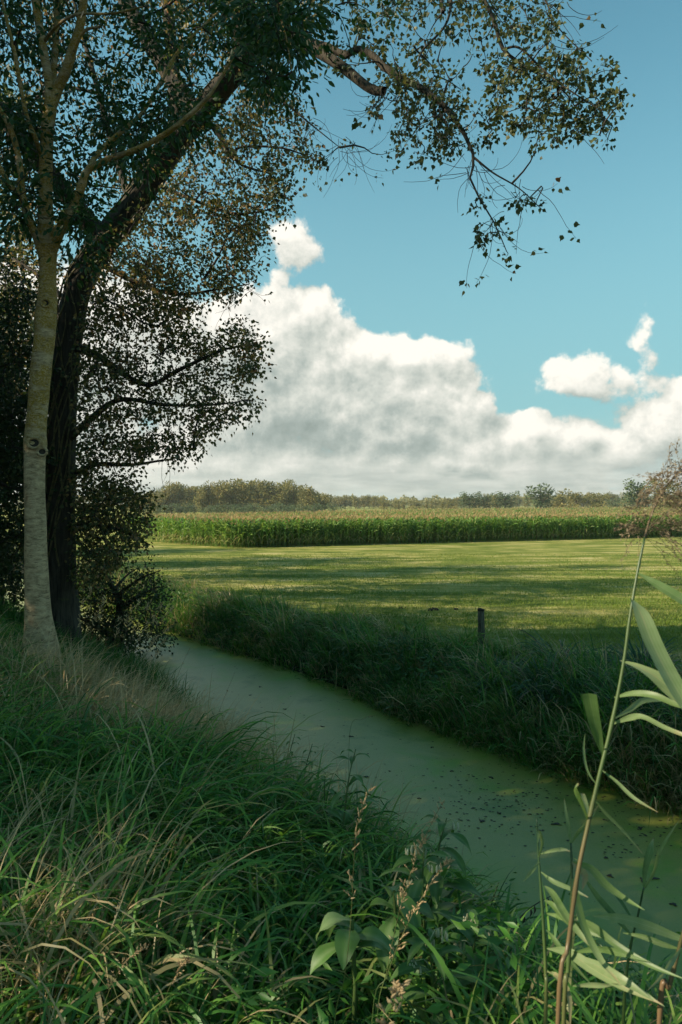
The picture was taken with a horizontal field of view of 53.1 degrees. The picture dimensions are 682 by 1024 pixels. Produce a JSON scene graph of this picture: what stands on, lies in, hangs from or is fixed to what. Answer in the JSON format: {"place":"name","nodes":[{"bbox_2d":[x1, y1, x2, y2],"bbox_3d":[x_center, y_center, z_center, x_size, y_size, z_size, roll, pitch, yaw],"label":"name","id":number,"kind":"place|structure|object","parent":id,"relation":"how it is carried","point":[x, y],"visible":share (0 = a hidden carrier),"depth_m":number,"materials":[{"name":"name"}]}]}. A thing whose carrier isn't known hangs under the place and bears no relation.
{"place":"outdoors","nodes":[
{"label":"outdoors","id":0,"kind":"place"},
{"bbox_2d":[0,505,681,1023],"bbox_3d":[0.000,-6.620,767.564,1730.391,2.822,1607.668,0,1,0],"label":"ground","id":1,"kind":"structure","parent":0,"point":[584,547],"depth_m":33.16,"materials":[{"name":"plant"}]},
{"bbox_2d":[0,195,20,389],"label":"tree","id":2,"kind":"object","parent":1,"relation":"on","point":[2,250],"visible":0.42,"depth_m":12.89,"materials":[{"name":"green plant"}]},
{"bbox_2d":[0,249,68,618],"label":"tree","id":3,"kind":"object","parent":1,"relation":"on","point":[9,487],"visible":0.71,"depth_m":14.15,"materials":[{"name":"green plant"}]},
{"bbox_2d":[0,53,72,437],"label":"dike tree","id":4,"kind":"object","parent":1,"relation":"on","point":[36,186],"visible":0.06,"depth_m":22.94,"materials":[{"name":"green plant"}]},
{"bbox_2d":[0,267,108,619],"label":"tree","id":5,"kind":"object","parent":1,"relation":"on","point":[15,563],"visible":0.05,"depth_m":17.52,"materials":[{"name":"green plant"}]},
{"bbox_2d":[95,595,107,695],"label":"seed stalk","id":6,"kind":"object","parent":1,"relation":"on","point":[103,602],"visible":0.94,"depth_m":6.73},
{"bbox_2d":[113,823,123,919],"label":"seed stalk","id":7,"kind":"object","parent":1,"relation":"on","point":[120,828],"visible":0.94,"depth_m":2.41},
{"bbox_2d":[99,943,147,1023],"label":"seed stalk","id":8,"kind":"object","parent":1,"relation":"on","point":[136,952],"visible":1,"depth_m":1.71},
{"bbox_2d":[76,544,181,660],"bbox_3d":[-5.918,2.528,17.355,3.628,3.513,3.270,0,1,0],"label":"thicket shrub","id":9,"kind":"object","parent":1,"relation":"on","point":[121,607],"visible":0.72,"depth_m":17.03,"materials":[{"name":"green plant"}]},
{"bbox_2d":[129,600,164,686],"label":"seed stalk","id":10,"kind":"object","parent":1,"relation":"on","point":[161,604],"visible":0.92,"depth_m":6.83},
{"bbox_2d":[139,500,159,514],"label":"round bush","id":11,"kind":"object","parent":1,"relation":"on","point":[145,511],"visible":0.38,"depth_m":189.88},
{"bbox_2d":[134,606,173,698],"bbox_3d":[-1.913,1.651,6.992,0.414,1.397,0.065,0,1,0],"label":"seed stalk","id":12,"kind":"object","parent":1,"relation":"on","point":[150,632],"visible":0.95,"depth_m":6.99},
{"bbox_2d":[146,490,165,508],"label":"woodland tree","id":13,"kind":"object","parent":1,"relation":"on","point":[160,499],"visible":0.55,"depth_m":262.04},
{"bbox_2d":[151,487,177,511],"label":"woodland tree","id":14,"kind":"object","parent":1,"relation":"on","point":[162,492],"visible":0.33,"depth_m":273.67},
{"bbox_2d":[159,481,185,505],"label":"woodland tree","id":15,"kind":"object","parent":1,"relation":"on","point":[171,488],"visible":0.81,"depth_m":273.57,"materials":[{"name":"plant"}]},
{"bbox_2d":[154,955,190,1023],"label":"seed stalk","id":16,"kind":"object","parent":1,"relation":"on","point":[187,960],"visible":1,"depth_m":1.61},
{"bbox_2d":[161,504,186,513],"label":"willow bush","id":17,"kind":"object","parent":1,"relation":"on","point":[171,507],"visible":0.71,"depth_m":213.74,"materials":[{"name":"green plant"}]},
{"bbox_2d":[162,481,194,511],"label":"woodland tree","id":18,"kind":"object","parent":1,"relation":"on","point":[182,496],"visible":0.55,"depth_m":277.88,"materials":[{"name":"plant"}]},
{"bbox_2d":[177,486,196,505],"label":"woodland tree","id":19,"kind":"object","parent":1,"relation":"on","point":[188,488],"visible":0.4,"depth_m":288.85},
{"bbox_2d":[184,503,201,513],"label":"willow bush","id":20,"kind":"object","parent":1,"relation":"on","point":[192,506],"visible":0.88,"depth_m":221.64,"materials":[{"name":"green plant"}]},
{"bbox_2d":[180,488,206,507],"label":"woodland tree","id":21,"kind":"object","parent":1,"relation":"on","point":[195,490],"visible":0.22,"depth_m":288.40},
{"bbox_2d":[193,483,209,510],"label":"woodland tree","id":22,"kind":"object","parent":1,"relation":"on","point":[203,489],"visible":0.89,"depth_m":261.42,"materials":[{"name":"plant"}]},
{"bbox_2d":[195,505,210,512],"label":"willow bush","id":23,"kind":"object","parent":1,"relation":"on","point":[207,509],"visible":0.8,"depth_m":215.57,"materials":[{"name":"green plant"}]},
{"bbox_2d":[0,0,409,671],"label":"pale barked tree","id":24,"kind":"object","parent":1,"relation":"on","point":[48,236],"visible":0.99,"depth_m":7.78,"materials":[{"name":"green plant"}]},
{"bbox_2d":[193,480,219,509],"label":"woodland tree","id":25,"kind":"object","parent":1,"relation":"on","point":[212,502],"visible":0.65,"depth_m":263.77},
{"bbox_2d":[199,480,233,511],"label":"woodland tree","id":26,"kind":"object","parent":1,"relation":"on","point":[217,493],"visible":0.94,"depth_m":262.11,"materials":[{"name":"plant"}]},
{"bbox_2d":[207,504,227,513],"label":"willow bush","id":27,"kind":"object","parent":1,"relation":"on","point":[216,508],"visible":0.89,"depth_m":207.07,"materials":[{"name":"green plant"}]},
{"bbox_2d":[209,503,252,514],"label":"willow bush","id":28,"kind":"object","parent":1,"relation":"on","point":[229,507],"visible":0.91,"depth_m":207.82,"materials":[{"name":"green plant"}]},
{"bbox_2d":[219,478,251,510],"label":"woodland tree","id":29,"kind":"object","parent":1,"relation":"on","point":[231,493],"visible":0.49,"depth_m":266.49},
{"bbox_2d":[230,480,252,506],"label":"woodland tree","id":30,"kind":"object","parent":1,"relation":"on","point":[239,496],"visible":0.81,"depth_m":263.99,"materials":[{"name":"plant"}]},
{"bbox_2d":[229,480,262,511],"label":"woodland tree","id":31,"kind":"object","parent":1,"relation":"on","point":[252,488],"visible":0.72,"depth_m":265.21,"materials":[{"name":"plant"}]},
{"bbox_2d":[235,504,267,512],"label":"willow bush","id":32,"kind":"object","parent":1,"relation":"on","point":[249,507],"visible":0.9,"depth_m":207.14,"materials":[{"name":"green plant"}]},
{"bbox_2d":[247,478,263,511],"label":"woodland tree","id":33,"kind":"object","parent":1,"relation":"on","point":[255,499],"visible":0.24,"depth_m":287.28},
{"bbox_2d":[255,518,267,542],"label":"corn plant","id":34,"kind":"object","parent":1,"relation":"on","point":[261,530],"visible":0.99,"depth_m":52.81,"materials":[{"name":"green plant"}]},
{"bbox_2d":[255,481,268,509],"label":"woodland tree","id":35,"kind":"object","parent":1,"relation":"on","point":[262,497],"visible":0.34,"depth_m":287.92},
{"bbox_2d":[251,480,284,509],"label":"woodland tree","id":36,"kind":"object","parent":1,"relation":"on","point":[260,486],"visible":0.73,"depth_m":265.88,"materials":[{"name":"plant"}]},
{"bbox_2d":[260,505,275,512],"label":"willow bush","id":37,"kind":"object","parent":1,"relation":"on","point":[264,509],"visible":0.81,"depth_m":218.52,"materials":[{"name":"green plant"}]},
{"bbox_2d":[263,482,291,506],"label":"woodland tree","id":38,"kind":"object","parent":1,"relation":"on","point":[278,493],"visible":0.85,"depth_m":265.31,"materials":[{"name":"plant"}]},
{"bbox_2d":[273,503,292,512],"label":"willow bush","id":39,"kind":"object","parent":1,"relation":"on","point":[279,506],"visible":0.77,"depth_m":216.38,"materials":[{"name":"green plant"}]},
{"bbox_2d":[277,478,293,509],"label":"woodland tree","id":40,"kind":"object","parent":1,"relation":"on","point":[287,489],"visible":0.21,"depth_m":273.97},
{"bbox_2d":[279,735,300,778],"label":"leafy weed","id":41,"kind":"object","parent":1,"relation":"on","point":[290,751],"visible":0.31,"depth_m":5.19,"materials":[{"name":"green plant"}]},
{"bbox_2d":[282,479,305,505],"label":"woodland tree","id":42,"kind":"object","parent":1,"relation":"on","point":[293,491],"visible":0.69,"depth_m":270.42,"materials":[{"name":"plant"}]},
{"bbox_2d":[289,518,298,543],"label":"corn plant","id":43,"kind":"object","parent":1,"relation":"on","point":[293,535],"visible":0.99,"depth_m":53.91,"materials":[{"name":"green plant"}]},
{"bbox_2d":[296,744,317,787],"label":"leafy weed","id":44,"kind":"object","parent":1,"relation":"on","point":[307,759],"visible":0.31,"depth_m":4.80,"materials":[{"name":"green plant"}]},
{"bbox_2d":[296,484,320,507],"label":"woodland tree","id":45,"kind":"object","parent":1,"relation":"on","point":[308,499],"visible":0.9,"depth_m":261.86,"materials":[{"name":"plant"}]},
{"bbox_2d":[298,503,322,512],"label":"willow bush","id":46,"kind":"object","parent":1,"relation":"on","point":[314,508],"visible":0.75,"depth_m":205.11,"materials":[{"name":"green plant"}]},
{"bbox_2d":[0,0,635,645],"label":"leaning poplar","id":47,"kind":"object","parent":1,"relation":"on","point":[68,428],"visible":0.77,"depth_m":13.22,"materials":[{"name":"green plant"}]},
{"bbox_2d":[310,492,332,508],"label":"woodland tree","id":48,"kind":"object","parent":1,"relation":"on","point":[321,499],"visible":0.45,"depth_m":285.57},
{"bbox_2d":[304,776,343,836],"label":"leafy weed","id":49,"kind":"object","parent":1,"relation":"on","point":[317,807],"visible":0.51,"depth_m":3.50,"materials":[{"name":"green plant"}]},
{"bbox_2d":[1,490,651,506],"bbox_3d":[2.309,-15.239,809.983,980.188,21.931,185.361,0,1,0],"label":"horizon wood","id":50,"kind":"object","parent":1,"relation":"on","point":[406,499],"visible":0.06,"depth_m":747.75,"materials":[{"name":"plant"}]},
{"bbox_2d":[325,503,344,511],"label":"willow bush","id":51,"kind":"object","parent":1,"relation":"on","point":[332,507],"visible":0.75,"depth_m":223.19,"materials":[{"name":"green plant"}]},
{"bbox_2d":[333,496,346,507],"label":"woodland tree","id":52,"kind":"object","parent":1,"relation":"on","point":[339,501],"visible":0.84,"depth_m":447.76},
{"bbox_2d":[0,614,680,1023],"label":"undergrowth","id":53,"kind":"object","parent":1,"relation":"on","point":[462,966],"visible":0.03,"depth_m":2.24,"materials":[{"name":"green plant"}]},
{"bbox_2d":[0,605,681,1023],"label":"bank grass","id":54,"kind":"structure","parent":1,"relation":"on","point":[38,837],"depth_m":2.72,"materials":[{"name":"plant"}]},
{"bbox_2d":[0,554,681,824],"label":"rough grass","id":55,"kind":"structure","parent":1,"relation":"on","point":[556,744],"depth_m":12.06,"materials":[{"name":"plant"}]},
{"bbox_2d":[305,749,376,869],"bbox_3d":[0.023,1.473,3.344,0.331,0.575,0.347,0,1,-29],"label":"leafy weed","id":56,"kind":"object","parent":1,"relation":"on","point":[344,817],"visible":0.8,"depth_m":3.38,"materials":[{"name":"green plant"}]},
{"bbox_2d":[342,494,350,508],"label":"woodland tree","id":57,"kind":"object","parent":1,"relation":"on","point":[346,500],"visible":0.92,"depth_m":450.28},
{"bbox_2d":[310,912,395,1023],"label":"dock","id":58,"kind":"object","parent":1,"relation":"on","point":[371,936],"visible":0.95,"depth_m":2.06,"materials":[{"name":"green plant"}]},
{"bbox_2d":[334,785,375,1023],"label":"seed stalk","id":59,"kind":"object","parent":1,"relation":"on","point":[348,872],"visible":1,"depth_m":1.76,"materials":[{"name":"plant"}]},
{"bbox_2d":[351,495,360,508],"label":"woodland tree","id":60,"kind":"object","parent":1,"relation":"on","point":[355,501],"visible":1,"depth_m":435.99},
{"bbox_2d":[349,495,367,507],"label":"woodland tree","id":61,"kind":"object","parent":1,"relation":"on","point":[362,499],"visible":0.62,"depth_m":446.99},
{"bbox_2d":[353,517,366,544],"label":"corn plant","id":62,"kind":"object","parent":1,"relation":"on","point":[359,531],"visible":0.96,"depth_m":55.99,"materials":[{"name":"green plant"}]},
{"bbox_2d":[368,516,378,540],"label":"corn plant","id":63,"kind":"object","parent":1,"relation":"on","point":[376,532],"visible":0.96,"depth_m":56.62,"materials":[{"name":"green plant"}]},
{"bbox_2d":[369,496,379,508],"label":"woodland tree","id":64,"kind":"object","parent":1,"relation":"on","point":[374,502],"visible":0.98,"depth_m":439.00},
{"bbox_2d":[77,553,681,669],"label":"meadow grass","id":65,"kind":"structure","parent":1,"relation":"on","point":[546,631],"depth_m":25.07,"materials":[{"name":"plant"}]},
{"bbox_2d":[378,499,391,509],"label":"hedge bush","id":66,"kind":"object","parent":1,"relation":"on","point":[384,505],"visible":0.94,"depth_m":338.56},
{"bbox_2d":[375,978,411,1023],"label":"seed stalk","id":67,"kind":"object","parent":1,"relation":"on","point":[399,987],"visible":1,"depth_m":1.16,"materials":[{"name":"plant"}]},
{"bbox_2d":[360,882,437,978],"bbox_3d":[0.202,1.487,2.330,0.249,0.397,0.248,0,1,-20],"label":"dock","id":68,"kind":"object","parent":1,"relation":"on","point":[387,928],"visible":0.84,"depth_m":2.28,"materials":[{"name":"green plant"}]},
{"bbox_2d":[376,797,444,1023],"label":"seed stalk","id":69,"kind":"object","parent":1,"relation":"on","point":[415,858],"visible":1,"depth_m":1.63,"materials":[{"name":"plant"}]},
{"bbox_2d":[372,856,454,1023],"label":"seed stalk","id":70,"kind":"object","parent":1,"relation":"on","point":[446,862],"visible":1,"depth_m":1.46,"materials":[{"name":"plant"}]},
{"bbox_2d":[409,499,426,509],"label":"hedge bush","id":71,"kind":"object","parent":1,"relation":"on","point":[416,503],"visible":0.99,"depth_m":343.91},
{"bbox_2d":[367,842,477,985],"bbox_3d":[0.305,1.490,2.475,0.395,0.521,0.441,0,1,15],"label":"comfrey","id":72,"kind":"object","parent":1,"relation":"on","point":[421,877],"visible":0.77,"depth_m":2.50,"materials":[{"name":"green plant"}]},
{"bbox_2d":[373,927,493,1023],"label":"comfrey","id":73,"kind":"object","parent":1,"relation":"on","point":[409,964],"visible":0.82,"depth_m":2.06,"materials":[{"name":"green plant"}]},
{"bbox_2d":[387,814,486,925],"bbox_3d":[0.374,1.492,2.695,0.396,0.563,0.344,0,1,0],"label":"comfrey","id":74,"kind":"object","parent":1,"relation":"on","point":[437,891],"visible":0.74,"depth_m":2.66,"materials":[{"name":"green plant"}]},
{"bbox_2d":[417,909,516,1012],"bbox_3d":[0.403,1.523,2.227,0.393,0.330,0.405,0,1,18],"label":"comfrey","id":75,"kind":"object","parent":1,"relation":"on","point":[477,960],"visible":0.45,"depth_m":2.26,"materials":[{"name":"green plant"}]},
{"bbox_2d":[458,491,481,507],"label":"pollard willow","id":76,"kind":"object","parent":1,"relation":"on","point":[469,498],"visible":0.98,"depth_m":298.76,"materials":[{"name":"green plant"}]},
{"bbox_2d":[465,515,475,540],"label":"corn plant","id":77,"kind":"object","parent":1,"relation":"on","point":[468,532],"visible":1,"depth_m":59.85,"materials":[{"name":"green plant"}]},
{"bbox_2d":[477,608,484,647],"bbox_3d":[3.018,2.693,14.632,0.184,1.278,0.164,0,1,0],"label":"fence post","id":78,"kind":"object","parent":1,"relation":"on","point":[481,624],"visible":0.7,"depth_m":14.57,"materials":[{"name":"grey wood"}]},
{"bbox_2d":[474,493,493,508],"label":"pollard willow","id":79,"kind":"object","parent":1,"relation":"on","point":[483,500],"visible":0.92,"depth_m":299.17,"materials":[{"name":"green plant"}]},
{"bbox_2d":[486,882,502,922],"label":"leafy weed","id":80,"kind":"object","parent":1,"relation":"on","point":[493,884],"visible":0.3,"depth_m":3.01,"materials":[{"name":"green plant"}]},
{"bbox_2d":[461,652,546,707],"bbox_3d":[2.953,2.947,11.983,2.002,0.743,1.905,10,15,44],"label":"sedge tussock","id":81,"kind":"object","parent":1,"relation":"on","point":[482,668],"visible":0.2,"depth_m":12.14,"materials":[{"name":"green plant"}]},
{"bbox_2d":[492,491,520,508],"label":"pollard willow","id":82,"kind":"object","parent":1,"relation":"on","point":[505,500],"visible":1,"depth_m":298.40,"materials":[{"name":"green plant"}]},
{"bbox_2d":[522,495,531,507],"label":"woodland tree","id":83,"kind":"object","parent":1,"relation":"on","point":[528,501],"visible":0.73,"depth_m":481.06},
{"bbox_2d":[511,896,553,928],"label":"dead twig","id":84,"kind":"object","parent":1,"relation":"on","point":[531,910],"visible":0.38,"depth_m":2.73,"materials":[{"name":"plant"}]},
{"bbox_2d":[524,483,556,507],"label":"pollard willow","id":85,"kind":"object","parent":1,"relation":"on","point":[543,500],"visible":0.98,"depth_m":259.02,"materials":[{"name":"green plant"}]},
{"bbox_2d":[491,648,594,715],"bbox_3d":[3.501,2.847,11.422,2.137,0.933,2.034,10,14,40],"label":"sedge tussock","id":86,"kind":"object","parent":1,"relation":"on","point":[524,681],"visible":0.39,"depth_m":11.53,"materials":[{"name":"green plant"}]},
{"bbox_2d":[549,495,568,507],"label":"tree","id":87,"kind":"object","parent":1,"relation":"on","point":[559,501],"visible":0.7,"depth_m":278.94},
{"bbox_2d":[510,626,609,661],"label":"sedge tussock","id":88,"kind":"object","parent":1,"relation":"on","point":[544,646],"visible":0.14,"depth_m":13.23,"materials":[{"name":"green plant"}]},
{"bbox_2d":[521,663,615,712],"bbox_3d":[3.722,2.897,11.163,1.933,0.858,1.822,8,-12,-40],"label":"sedge tussock","id":89,"kind":"object","parent":1,"relation":"on","point":[573,686],"visible":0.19,"depth_m":10.82,"materials":[{"name":"green plant"}]},
{"bbox_2d":[555,488,599,507],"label":"tree","id":90,"kind":"object","parent":1,"relation":"on","point":[577,500],"visible":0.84,"depth_m":269.52,"materials":[{"name":"plant"}]},
{"bbox_2d":[533,661,650,714],"bbox_3d":[4.039,2.958,10.909,1.874,0.794,1.897,-7,4,28],"label":"sedge tussock","id":91,"kind":"object","parent":1,"relation":"on","point":[596,688],"visible":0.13,"depth_m":10.76,"materials":[{"name":"green plant"}]},
{"bbox_2d":[576,492,609,507],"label":"tree","id":92,"kind":"object","parent":1,"relation":"on","point":[601,502],"visible":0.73,"depth_m":279.26,"materials":[{"name":"plant"}]},
{"bbox_2d":[524,818,662,1023],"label":"reed","id":93,"kind":"object","parent":1,"relation":"on","point":[561,913],"visible":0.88,"depth_m":1.30,"materials":[{"name":"green plant"}]},
{"bbox_2d":[592,493,610,505],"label":"woodland tree","id":94,"kind":"object","parent":1,"relation":"on","point":[599,496],"visible":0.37,"depth_m":486.63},
{"bbox_2d":[605,497,624,507],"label":"field bush","id":95,"kind":"object","parent":1,"relation":"on","point":[613,503],"visible":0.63,"depth_m":297.83,"materials":[{"name":"green plant"}]},
{"bbox_2d":[566,667,666,713],"bbox_3d":[4.449,2.955,10.659,1.926,0.841,1.833,9,1,-45],"label":"sedge tussock","id":96,"kind":"object","parent":1,"relation":"on","point":[607,686],"visible":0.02,"depth_m":10.77,"materials":[{"name":"green plant"}]},
{"bbox_2d":[580,964,656,1019],"bbox_3d":[0.890,1.699,2.231,0.181,0.370,0.253,-1,1,-41],"label":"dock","id":97,"kind":"object","parent":1,"relation":"on","point":[620,999],"visible":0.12,"depth_m":2.22,"materials":[{"name":"green plant"}]},
{"bbox_2d":[556,437,681,1023],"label":"reed","id":98,"kind":"object","parent":1,"relation":"on","point":[665,678],"visible":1,"depth_m":1.15,"materials":[{"name":"green plant"}]},
{"bbox_2d":[561,800,681,1023],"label":"reed","id":99,"kind":"object","parent":1,"relation":"on","point":[601,966],"visible":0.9,"depth_m":1.20,"materials":[{"name":"green plant"}]},
{"bbox_2d":[574,818,680,1023],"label":"reed","id":100,"kind":"object","parent":1,"relation":"on","point":[622,920],"visible":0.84,"depth_m":1.68,"materials":[{"name":"green plant"}]},
{"bbox_2d":[596,631,681,675],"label":"sedge tussock","id":101,"kind":"object","parent":1,"relation":"on","point":[639,660],"visible":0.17,"depth_m":12.87,"materials":[{"name":"green plant"}]},
{"bbox_2d":[621,478,656,507],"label":"pollard willow","id":102,"kind":"object","parent":1,"relation":"on","point":[630,484],"visible":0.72,"depth_m":228.83,"materials":[{"name":"green plant"}]},
{"bbox_2d":[604,679,681,735],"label":"sedge tussock","id":103,"kind":"object","parent":1,"relation":"on","point":[671,718],"visible":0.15,"depth_m":9.71,"materials":[{"name":"green plant"}]},
{"bbox_2d":[624,932,681,1023],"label":"reed","id":104,"kind":"object","parent":1,"relation":"on","point":[672,967],"visible":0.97,"depth_m":1.21,"materials":[{"name":"green plant"}]},
{"bbox_2d":[638,477,677,508],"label":"tree","id":105,"kind":"object","parent":1,"relation":"on","point":[655,489],"visible":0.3,"depth_m":224.25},
{"bbox_2d":[656,480,681,507],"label":"tree","id":106,"kind":"object","parent":1,"relation":"on","point":[668,493],"visible":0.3,"depth_m":219.81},
{"bbox_2d":[0,0,681,504],"label":"sky","id":107,"kind":"structure","parent":0,"point":[391,382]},
{"bbox_2d":[4,579,681,1001],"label":"ditch water","id":108,"kind":"structure","parent":0,"point":[436,761],"depth_m":9.00,"materials":[{"name":"liquid"}]},
{"bbox_2d":[212,664,681,857],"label":"floating debris","id":109,"kind":"object","parent":108,"relation":"on","point":[525,805],"visible":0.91,"depth_m":8.66,"materials":[{"name":"green plant"}]},
{"bbox_2d":[121,506,681,547],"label":"corn field","id":110,"kind":"structure","parent":0,"point":[517,513],"depth_m":64.02,"materials":[{"name":"green plant"}]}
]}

